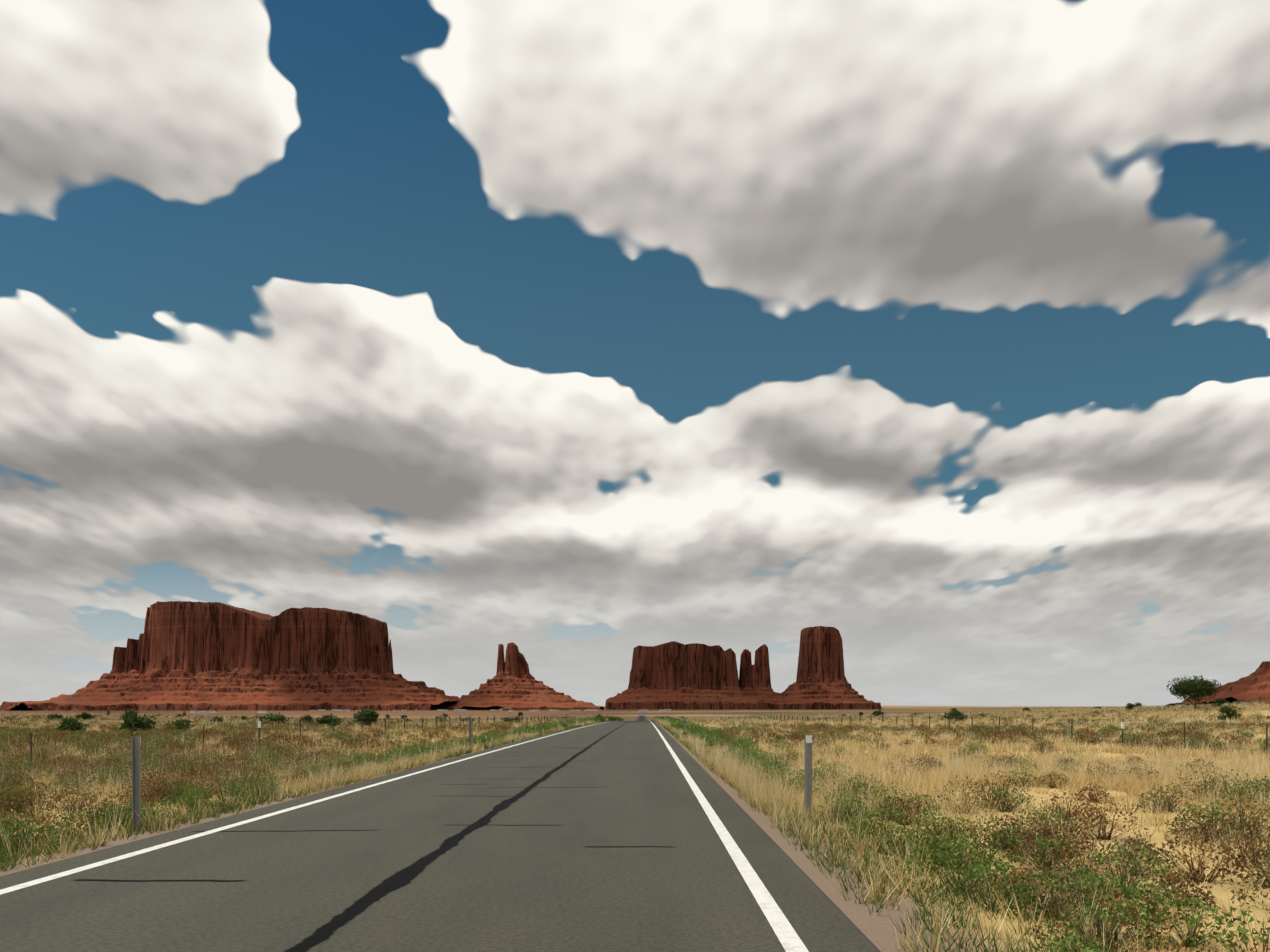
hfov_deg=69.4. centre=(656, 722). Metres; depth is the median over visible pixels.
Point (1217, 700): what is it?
bush
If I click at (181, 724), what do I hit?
juniper
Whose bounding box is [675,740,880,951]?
road shoulder
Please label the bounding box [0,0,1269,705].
sky
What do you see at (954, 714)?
bush
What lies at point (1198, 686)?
tree
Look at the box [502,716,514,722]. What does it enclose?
bush
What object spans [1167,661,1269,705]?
butte
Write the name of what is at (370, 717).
juniper
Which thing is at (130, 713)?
juniper
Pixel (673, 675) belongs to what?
rock mesa
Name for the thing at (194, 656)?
mesa
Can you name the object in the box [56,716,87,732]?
juniper
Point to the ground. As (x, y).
(876, 929)
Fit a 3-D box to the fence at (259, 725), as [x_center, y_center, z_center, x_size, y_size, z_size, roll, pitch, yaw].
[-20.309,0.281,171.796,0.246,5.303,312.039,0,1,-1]
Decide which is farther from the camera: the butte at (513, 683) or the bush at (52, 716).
the butte at (513, 683)
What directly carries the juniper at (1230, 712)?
on the ground
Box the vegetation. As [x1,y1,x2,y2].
[0,699,1269,951]
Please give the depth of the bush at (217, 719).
129.33 m
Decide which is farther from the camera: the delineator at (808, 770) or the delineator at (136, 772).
the delineator at (808, 770)
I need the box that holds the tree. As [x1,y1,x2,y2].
[1166,675,1221,710]
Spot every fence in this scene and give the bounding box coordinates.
[0,715,579,769]
[738,715,1267,755]
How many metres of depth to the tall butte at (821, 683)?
3525.61 m
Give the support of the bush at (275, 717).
on the ground
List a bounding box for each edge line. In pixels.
[0,721,610,894]
[645,717,808,951]
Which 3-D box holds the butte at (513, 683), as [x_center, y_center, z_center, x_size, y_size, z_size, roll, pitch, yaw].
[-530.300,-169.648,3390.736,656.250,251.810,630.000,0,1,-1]
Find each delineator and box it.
[131,736,140,832]
[469,718,471,746]
[804,735,811,817]
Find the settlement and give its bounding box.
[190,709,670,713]
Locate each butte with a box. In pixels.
[431,642,603,709]
[769,626,881,709]
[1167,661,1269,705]
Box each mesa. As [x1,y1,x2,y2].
[0,601,475,710]
[605,641,781,709]
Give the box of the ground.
[0,705,1269,951]
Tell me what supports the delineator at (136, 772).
on the ground
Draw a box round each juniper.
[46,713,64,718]
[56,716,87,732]
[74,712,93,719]
[117,714,161,731]
[119,709,138,725]
[164,718,193,730]
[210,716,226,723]
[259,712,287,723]
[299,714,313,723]
[315,713,341,726]
[352,708,377,727]
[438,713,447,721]
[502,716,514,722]
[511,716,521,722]
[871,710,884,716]
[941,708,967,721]
[1125,703,1134,709]
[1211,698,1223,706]
[1217,704,1242,720]
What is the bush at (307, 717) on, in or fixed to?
on the ground
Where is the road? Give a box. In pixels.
[0,715,878,951]
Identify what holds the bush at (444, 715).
on the ground
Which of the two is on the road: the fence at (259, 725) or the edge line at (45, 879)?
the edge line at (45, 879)
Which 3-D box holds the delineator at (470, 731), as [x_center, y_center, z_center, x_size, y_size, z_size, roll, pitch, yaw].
[-7.975,0.633,39.402,0.125,1.650,0.051,0,1,-1]
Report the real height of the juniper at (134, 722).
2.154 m
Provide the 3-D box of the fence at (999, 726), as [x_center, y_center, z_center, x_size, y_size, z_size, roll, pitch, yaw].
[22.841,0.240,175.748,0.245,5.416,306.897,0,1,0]
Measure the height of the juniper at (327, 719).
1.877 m
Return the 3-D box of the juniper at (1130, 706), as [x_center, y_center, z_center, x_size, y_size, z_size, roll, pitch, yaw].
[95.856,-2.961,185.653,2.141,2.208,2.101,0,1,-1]
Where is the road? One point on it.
(601, 837)

